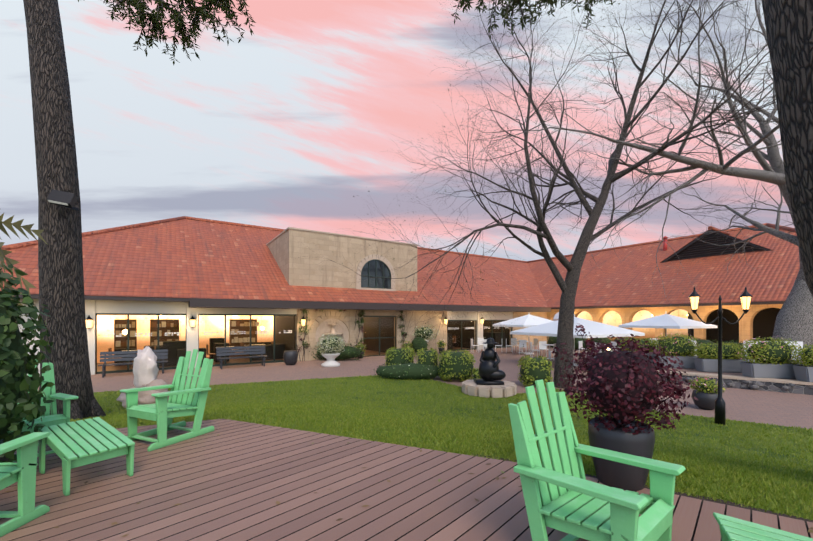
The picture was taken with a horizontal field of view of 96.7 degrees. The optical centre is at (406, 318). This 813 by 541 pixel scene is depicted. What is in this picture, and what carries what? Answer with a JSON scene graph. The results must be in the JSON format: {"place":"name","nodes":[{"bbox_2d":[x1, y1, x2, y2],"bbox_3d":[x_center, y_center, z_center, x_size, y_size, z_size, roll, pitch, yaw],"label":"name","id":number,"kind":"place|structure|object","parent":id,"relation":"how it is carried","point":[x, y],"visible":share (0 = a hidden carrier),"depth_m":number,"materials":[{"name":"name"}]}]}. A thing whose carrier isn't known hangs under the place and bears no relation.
{"place":"outdoors","nodes":[
{"label":"outdoors","id":0,"kind":"place"},
{"bbox_2d":[0,213,47,305],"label":"palm fronds","id":1,"kind":"object","parent":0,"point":[7,223],"visible":0.69,"depth_m":5.05,"materials":[{"name":"green plant"}]},
{"bbox_2d":[122,315,263,334],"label":"interior lamps","id":2,"kind":"object","parent":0,"point":[124,332],"depth_m":17.07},
{"bbox_2d":[11,298,546,374],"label":"wing wall","id":3,"kind":"structure","parent":0,"point":[93,308],"depth_m":18.42,"materials":[{"name":"beige paint"}]},
{"bbox_2d":[86,315,92,328],"bbox_3d":[-11.949,0.143,13.628,0.233,0.520,0.322,0,0,-7],"label":"wall lantern","id":4,"kind":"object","parent":3,"relation":"attached to","point":[89,320],"depth_m":13.55,"materials":[{"name":"white glass"}]},
{"bbox_2d":[97,315,272,362],"bbox_3d":[-4.958,0.703,23.779,32.800,2.900,0.001,0,0,-33],"label":"wing interior","id":5,"kind":"object","parent":3,"relation":"in","point":[143,324],"depth_m":19.20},
{"bbox_2d":[189,316,195,327],"bbox_3d":[-9.137,0.143,15.466,0.233,0.520,0.322,0,0,-7],"label":"wall lantern","id":6,"kind":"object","parent":3,"relation":"attached to","point":[192,319],"depth_m":15.38,"materials":[{"name":"white glass"}]},
{"bbox_2d":[96,313,511,373],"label":"wing frames","id":7,"kind":"structure","parent":3,"relation":"in","point":[224,364],"depth_m":16.93,"materials":[{"name":"black metal"}]},
{"bbox_2d":[97,315,510,370],"bbox_3d":[-2.708,0.968,20.017,25.150,2.330,0.001,0,0,-33],"label":"wing glass","id":8,"kind":"object","parent":7,"relation":"in","point":[243,336],"visible":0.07,"depth_m":16.05,"materials":[{"name":"clear glass"}]},
{"bbox_2d":[103,327,508,336],"bbox_3d":[-2.083,0.665,20.413,23.230,0.135,0.004,0,0,-33],"label":"glass lettering","id":9,"kind":"object","parent":3,"relation":"attached to","point":[178,333],"visible":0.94,"depth_m":16.14,"materials":[{"name":"white paint"}]},
{"bbox_2d":[315,318,348,343],"bbox_3d":[-3.869,0.903,19.007,1.896,1.800,1.072,0,0,-33],"label":"wall niche","id":10,"kind":"object","parent":3,"relation":"in","point":[337,327],"visible":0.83,"depth_m":18.96,"materials":[{"name":"beige stone"}]},
{"bbox_2d":[0,216,799,307],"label":"roof tiles","id":11,"kind":"object","parent":3,"relation":"on","point":[184,257],"visible":0.65,"depth_m":21.25,"materials":[{"name":"red tile"}]},
{"bbox_2d":[267,229,416,291],"bbox_3d":[-4.168,-2.980,23.211,8.100,3.334,5.386,0,0,-33],"label":"stone dormer","id":12,"kind":"object","parent":11,"relation":"attached to","point":[288,247],"visible":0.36,"depth_m":20.15,"materials":[{"name":"beige stone"}]},
{"bbox_2d":[266,227,417,245],"bbox_3d":[-4.157,-4.687,23.195,8.180,0.080,5.426,0,0,-33],"label":"dormer cap","id":13,"kind":"object","parent":12,"relation":"on","point":[286,229],"visible":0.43,"depth_m":20.48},
{"bbox_2d":[355,254,395,290],"bbox_3d":[-1.789,-2.730,21.490,2.700,2.146,0.100,0,0,-33],"label":"window surround","id":14,"kind":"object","parent":12,"relation":"attached to","point":[364,260],"depth_m":21.33,"materials":[{"name":"beige stone"}]},
{"bbox_2d":[361,259,390,288],"bbox_3d":[-1.800,-2.640,21.506,2.060,1.725,0.070,0,0,-33],"label":"dormer window frame","id":15,"kind":"object","parent":12,"relation":"in","point":[376,275],"visible":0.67,"depth_m":21.49,"materials":[{"name":"black metal"}]},
{"bbox_2d":[362,260,389,287],"bbox_3d":[-1.811,-2.627,21.523,2.000,1.700,0.001,0,0,-33],"label":"dormer window glass","id":16,"kind":"object","parent":15,"relation":"in","point":[372,269],"depth_m":21.50,"materials":[{"name":"black glass"}]},
{"bbox_2d":[14,294,784,311],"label":"roof fascia","id":17,"kind":"structure","parent":11,"relation":"attached to","point":[227,303],"depth_m":18.01,"materials":[{"name":"brown wood"}]},
{"bbox_2d":[663,236,667,250],"bbox_3d":[20.268,-5.798,28.320,0.480,1.300,0.456,0,0,-33],"label":"chimney pipe","id":18,"kind":"object","parent":11,"relation":"attached to","point":[664,243],"visible":0.75,"depth_m":28.24,"materials":[{"name":"red metal"}]},
{"bbox_2d":[669,232,759,259],"bbox_3d":[20.509,-4.994,24.296,0.001,1.800,5.600,0,0,-33],"label":"dormer vent","id":19,"kind":"object","parent":11,"relation":"attached to","point":[708,235],"depth_m":24.30,"materials":[{"name":"black"}]},
{"bbox_2d":[661,230,769,262],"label":"vent dormer louvres","id":20,"kind":"object","parent":11,"relation":"attached to","point":[696,250],"visible":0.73,"depth_m":24.27,"materials":[{"name":"grey"}]},
{"bbox_2d":[108,319,455,367],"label":"interior goods","id":21,"kind":"object","parent":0,"point":[172,325],"depth_m":18.32},
{"bbox_2d":[115,316,509,366],"bbox_3d":[-3.976,0.703,21.912,25.600,2.900,4.200,0,0,-33],"label":"wing interior furniture","id":22,"kind":"object","parent":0,"point":[372,325],"depth_m":21.68,"materials":[{"name":"brown wood"}]},
{"bbox_2d":[0,0,794,318],"label":"sky","id":23,"kind":"structure","parent":0,"point":[281,126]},
{"bbox_2d":[0,419,812,540],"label":"deck boards","id":24,"kind":"object","parent":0,"point":[234,480],"visible":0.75,"depth_m":3.15,"materials":[{"name":"brown wood"}]},
{"bbox_2d":[27,375,812,519],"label":"lawn ground","id":25,"kind":"structure","parent":0,"point":[450,399],"depth_m":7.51,"materials":[{"name":"green plant"}]},
{"bbox_2d":[116,346,169,407],"bbox_3d":[-6.444,1.499,9.003,1.211,1.610,1.038,0,0,1],"label":"stone sculpture","id":26,"kind":"object","parent":25,"relation":"on","point":[145,370],"visible":0.65,"depth_m":8.83,"materials":[{"name":"white stone"}]},
{"bbox_2d":[373,362,439,379],"bbox_3d":[0.144,1.870,12.929,2.916,0.665,1.161,0,0,1],"label":"flower bush","id":27,"kind":"object","parent":25,"relation":"on","point":[411,371],"visible":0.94,"depth_m":12.57,"materials":[{"name":"green plant"}]},
{"bbox_2d":[462,379,516,397],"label":"statue base stones","id":28,"kind":"object","parent":25,"relation":"on","point":[505,390],"visible":0.81,"depth_m":9.87,"materials":[{"name":"stone"}]},
{"bbox_2d":[474,338,505,384],"bbox_3d":[2.422,1.218,10.446,0.842,1.310,0.600,0,0,1],"label":"bronze statue","id":29,"kind":"object","parent":28,"relation":"on","point":[490,373],"visible":1,"depth_m":10.28,"materials":[{"name":"black metal"}]},
{"bbox_2d":[689,287,752,424],"bbox_3d":[6.353,0.754,7.321,1.240,2.790,0.191,0,0,1],"label":"lamp post","id":30,"kind":"object","parent":25,"relation":"on","point":[745,296],"visible":1,"depth_m":7.29,"materials":[{"name":"black metal"}]},
{"bbox_2d":[673,499,809,540],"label":"deck board gaps","id":31,"kind":"object","parent":25,"relation":"on","point":[725,514],"depth_m":2.82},
{"bbox_2d":[0,432,49,536],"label":"chair","id":32,"kind":"object","parent":31,"relation":"on","point":[22,471],"visible":1,"depth_m":2.71,"materials":[{"name":"green paint"}]},
{"bbox_2d":[0,263,54,462],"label":"bush","id":33,"kind":"object","parent":31,"relation":"on","point":[18,362],"visible":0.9,"depth_m":3.34,"materials":[{"name":"green plant"}]},
{"bbox_2d":[7,359,78,461],"bbox_3d":[-4.279,0.993,4.050,0.860,1.120,0.736,0,0,34],"label":"chair","id":34,"kind":"object","parent":31,"relation":"on","point":[53,418],"visible":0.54,"depth_m":4.17,"materials":[{"name":"green paint"}]},
{"bbox_2d":[38,417,134,495],"bbox_3d":[-3.195,1.333,3.599,1.001,0.440,0.500,0,0,34],"label":"footstool","id":35,"kind":"object","parent":31,"relation":"on","point":[60,440],"visible":0.92,"depth_m":3.51,"materials":[{"name":"green paint"}]},
{"bbox_2d":[120,349,213,451],"bbox_3d":[-3.099,0.993,4.714,0.736,1.120,0.860,0,0,23],"label":"chair","id":36,"kind":"object","parent":31,"relation":"on","point":[162,412],"visible":0.94,"depth_m":4.74,"materials":[{"name":"green paint"}]},
{"bbox_2d":[5,419,812,536],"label":"deck leaf litter","id":37,"kind":"object","parent":31,"relation":"on","point":[338,519],"visible":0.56,"depth_m":3.21,"materials":[{"name":"brown plant"}]},
{"bbox_2d":[508,379,685,540],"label":"chair","id":38,"kind":"object","parent":31,"relation":"on","point":[571,501],"visible":1,"depth_m":2.23,"materials":[{"name":"green paint"}]},
{"bbox_2d":[552,325,697,491],"bbox_3d":[2.045,0.826,3.437,1.143,1.555,1.136,0,0,41],"label":"potted shrub","id":39,"kind":"object","parent":31,"relation":"on","point":[621,387],"visible":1,"depth_m":3.23,"materials":[{"name":"grey"}]},
{"bbox_2d":[713,512,812,540],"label":"footstool","id":40,"kind":"object","parent":31,"relation":"on","point":[733,529],"visible":1,"depth_m":1.91,"materials":[{"name":"green paint"}]},
{"bbox_2d":[27,319,812,428],"bbox_3d":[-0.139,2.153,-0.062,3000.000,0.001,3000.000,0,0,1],"label":"paved walkway","id":41,"kind":"structure","parent":0,"point":[776,408],"depth_m":12.70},
{"bbox_2d":[98,349,167,377],"bbox_3d":[-10.402,1.704,13.832,2.100,0.897,0.589,0,0,-33],"label":"bench","id":42,"kind":"object","parent":41,"relation":"on","point":[133,354],"visible":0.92,"depth_m":13.76,"materials":[{"name":"grey metal"}]},
{"bbox_2d":[23,0,255,419],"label":"tree","id":43,"kind":"object","parent":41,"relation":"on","point":[61,277],"depth_m":6.82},
{"bbox_2d":[47,189,77,210],"bbox_3d":[-6.385,-2.213,6.757,0.375,0.314,0.361,0,0,-17],"label":"floodlight","id":44,"kind":"object","parent":43,"relation":"attached to","point":[63,198],"visible":1,"depth_m":6.64,"materials":[{"name":"black metal"}]},
{"bbox_2d":[216,346,267,368],"bbox_3d":[-7.222,1.704,15.911,2.000,0.897,0.589,0,0,-33],"label":"bench","id":45,"kind":"object","parent":41,"relation":"on","point":[225,351],"visible":1,"depth_m":16.02,"materials":[{"name":"grey"}]},
{"bbox_2d":[97,347,469,370],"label":"wing interior floor","id":46,"kind":"structure","parent":41,"relation":"on","point":[238,360],"depth_m":17.91,"materials":[{"name":"brown"}]},
{"bbox_2d":[283,350,297,364],"bbox_3d":[-5.355,1.828,16.710,0.660,0.650,0.644,0,0,1],"label":"plant pot","id":47,"kind":"object","parent":41,"relation":"on","point":[290,357],"visible":1,"depth_m":16.46,"materials":[{"name":"grey ceramic"}]},
{"bbox_2d":[315,333,344,366],"bbox_3d":[-3.421,1.404,16.317,1.351,1.498,1.415,0,0,1],"label":"planter urn","id":48,"kind":"object","parent":41,"relation":"on","point":[331,347],"visible":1,"depth_m":16.02,"materials":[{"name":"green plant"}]},
{"bbox_2d":[355,342,365,358],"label":"potted plant","id":49,"kind":"object","parent":41,"relation":"on","point":[361,345],"depth_m":19.31,"materials":[{"name":"green plant"}]},
{"bbox_2d":[295,309,429,360],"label":"wall plants","id":50,"kind":"object","parent":41,"relation":"on","point":[349,352],"depth_m":18.39,"materials":[{"name":"green plant"}]},
{"bbox_2d":[384,347,415,365],"bbox_3d":[-0.235,1.627,13.833,1.245,1.119,1.096,0,0,1],"label":"hedge","id":51,"kind":"object","parent":41,"relation":"on","point":[399,355],"visible":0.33,"depth_m":13.45,"materials":[{"name":"green plant"}]},
{"bbox_2d":[402,341,412,348],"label":"shrub","id":52,"kind":"object","parent":41,"relation":"on","point":[407,344],"depth_m":20.96,"materials":[{"name":"green plant"}]},
{"bbox_2d":[412,324,439,341],"bbox_3d":[0.864,1.208,22.417,2.426,1.890,1.718,0,0,1],"label":"flowering plant","id":53,"kind":"object","parent":41,"relation":"on","point":[425,332],"visible":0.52,"depth_m":21.92,"materials":[{"name":"green plant"}]},
{"bbox_2d":[416,348,437,364],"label":"hedge","id":54,"kind":"object","parent":41,"relation":"on","point":[426,357],"visible":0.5,"depth_m":12.87,"materials":[{"name":"green plant"}]},
{"bbox_2d":[436,339,446,352],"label":"potted plant","id":55,"kind":"object","parent":41,"relation":"on","point":[442,343],"depth_m":22.09,"materials":[{"name":"green plant"}]},
{"bbox_2d":[437,349,475,380],"bbox_3d":[1.706,1.631,12.488,1.334,1.121,1.168,0,0,1],"label":"hedge","id":56,"kind":"object","parent":41,"relation":"on","point":[457,365],"visible":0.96,"depth_m":12.06,"materials":[{"name":"green plant"}]},
{"bbox_2d":[472,368,481,378],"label":"plant","id":57,"kind":"object","parent":41,"relation":"on","point":[475,372],"visible":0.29,"depth_m":11.71,"materials":[{"name":"green plant"}]},
{"bbox_2d":[471,338,501,351],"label":"patio chairs","id":58,"kind":"object","parent":41,"relation":"on","point":[481,341],"visible":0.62,"depth_m":22.73,"materials":[{"name":"white paint"}]},
{"bbox_2d":[506,338,537,354],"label":"patio chairs","id":59,"kind":"object","parent":41,"relation":"on","point":[514,341],"visible":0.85,"depth_m":22.41,"materials":[{"name":"white paint"}]},
{"bbox_2d":[493,314,553,353],"bbox_3d":[7.383,0.898,21.771,3.109,2.509,3.112,0,0,-19],"label":"umbrella","id":60,"kind":"object","parent":41,"relation":"on","point":[528,320],"visible":0.81,"depth_m":21.04,"materials":[{"name":"white fabric"}]},
{"bbox_2d":[517,355,552,387],"bbox_3d":[4.067,1.688,11.463,1.030,1.014,0.996,0,0,1],"label":"hedge","id":61,"kind":"object","parent":41,"relation":"on","point":[533,370],"visible":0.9,"depth_m":11.09,"materials":[{"name":"green plant"}]},
{"bbox_2d":[295,0,789,390],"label":"bare tree","id":62,"kind":"object","parent":41,"relation":"on","point":[568,286],"visible":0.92,"depth_m":11.13,"materials":[{"name":"brown plant"}]},
{"bbox_2d":[530,341,555,360],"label":"patio chairs","id":63,"kind":"object","parent":41,"relation":"on","point":[543,345],"visible":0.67,"depth_m":19.39,"materials":[{"name":"white paint"}]},
{"bbox_2d":[510,314,644,365],"bbox_3d":[7.685,0.980,16.563,4.008,2.346,4.012,0,0,-29],"label":"umbrella","id":64,"kind":"object","parent":41,"relation":"on","point":[598,329],"visible":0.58,"depth_m":15.61,"materials":[{"name":"white fabric"}]},
{"bbox_2d":[579,341,616,352],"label":"patio chairs","id":65,"kind":"object","parent":41,"relation":"on","point":[582,348],"visible":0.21,"depth_m":20.29,"materials":[{"name":"white paint"}]},
{"bbox_2d":[577,309,687,340],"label":"arched windows","id":66,"kind":"structure","parent":41,"relation":"on","point":[612,318],"depth_m":26.07,"materials":[{"name":"yellow"}]},
{"bbox_2d":[547,304,782,343],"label":"arcade wall","id":67,"kind":"structure","parent":41,"relation":"on","point":[703,313],"depth_m":20.80,"materials":[{"name":"orange paint"}]},
{"bbox_2d":[689,375,724,409],"bbox_3d":[7.130,1.758,8.584,0.651,0.789,0.674,0,0,29],"label":"flower pot","id":68,"kind":"object","parent":41,"relation":"on","point":[705,394],"visible":0.92,"depth_m":8.45,"materials":[{"name":"grey ceramic"}]},
{"bbox_2d":[688,308,779,342],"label":"archway openings","id":69,"kind":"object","parent":41,"relation":"on","point":[764,320],"depth_m":21.66,"materials":[{"name":"black"}]},
{"bbox_2d":[656,373,812,394],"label":"stone retaining wall","id":70,"kind":"structure","parent":41,"relation":"on","point":[774,387],"depth_m":10.75,"materials":[{"name":"grey stone"}]},
{"bbox_2d":[657,370,812,384],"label":"wall cap","id":71,"kind":"object","parent":70,"relation":"on","point":[787,381],"depth_m":10.98,"materials":[{"name":"beige stone"}]},
{"bbox_2d":[474,454,812,525],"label":"deck edge","id":72,"kind":"object","parent":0,"point":[720,501],"depth_m":3.11,"materials":[{"name":"brown wood"}]},
{"bbox_2d":[451,0,812,296],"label":"tree","id":73,"kind":"object","parent":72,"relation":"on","point":[789,27],"depth_m":3.48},
{"bbox_2d":[669,358,795,379],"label":"terrace paving","id":74,"kind":"structure","parent":0,"point":[696,371],"depth_m":12.14,"materials":[{"name":"grey stone"}]},
{"bbox_2d":[546,336,660,351],"bbox_3d":[13.181,1.673,23.079,1.736,1.139,9.988,0,0,-33],"label":"hedge","id":75,"kind":"object","parent":74,"relation":"on","point":[553,340],"visible":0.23,"depth_m":24.22,"materials":[{"name":"green plant"}]},
{"bbox_2d":[463,0,812,362],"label":"bare tree","id":76,"kind":"object","parent":74,"relation":"on","point":[794,320],"visible":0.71,"depth_m":12.60,"materials":[{"name":"grey plant"}]},
{"bbox_2d":[620,337,658,364],"bbox_3d":[9.239,1.284,14.325,1.480,1.077,0.803,0,0,12],"label":"shrub","id":77,"kind":"object","parent":74,"relation":"on","point":[649,343],"visible":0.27,"depth_m":14.08,"materials":[{"name":"green plant"}]},
{"bbox_2d":[619,311,717,352],"bbox_3d":[13.734,0.731,19.125,3.108,2.183,3.112,0,0,-24],"label":"umbrella","id":78,"kind":"object","parent":74,"relation":"on","point":[666,321],"visible":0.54,"depth_m":18.34,"materials":[{"name":"white fabric"}]},
{"bbox_2d":[652,333,699,368],"bbox_3d":[9.941,1.161,13.303,1.603,1.325,0.789,0,0,10],"label":"planter","id":79,"kind":"object","parent":74,"relation":"on","point":[682,346],"visible":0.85,"depth_m":13.10,"materials":[{"name":"grey"}]},
{"bbox_2d":[617,337,742,357],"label":"terrace shrubs","id":80,"kind":"object","parent":74,"relation":"on","point":[703,341],"visible":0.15,"depth_m":16.70,"materials":[{"name":"green plant"}]},
{"bbox_2d":[693,342,747,372],"bbox_3d":[10.674,1.310,12.296,1.625,1.026,0.762,0,0,8],"label":"planter","id":81,"kind":"object","parent":74,"relation":"on","point":[706,360],"visible":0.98,"depth_m":12.11,"materials":[{"name":"grey"}]},
{"bbox_2d":[738,336,802,378],"bbox_3d":[11.174,1.180,11.079,1.683,1.286,0.787,0,0,6],"label":"planter","id":82,"kind":"object","parent":74,"relation":"on","point":[772,358],"visible":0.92,"depth_m":10.89,"materials":[{"name":"grey"}]},
{"bbox_2d":[743,341,804,362],"bbox_3d":[13.164,1.325,12.836,1.700,0.995,0.550,0,0,16],"label":"white bench","id":83,"kind":"object","parent":74,"relation":"on","point":[799,343],"visible":0.08,"depth_m":12.86,"materials":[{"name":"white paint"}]},
{"bbox_2d":[791,344,812,381],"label":"planter","id":84,"kind":"object","parent":74,"relation":"on","point":[804,372],"visible":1,"depth_m":10.33,"materials":[{"name":"grey concrete"}]}
]}

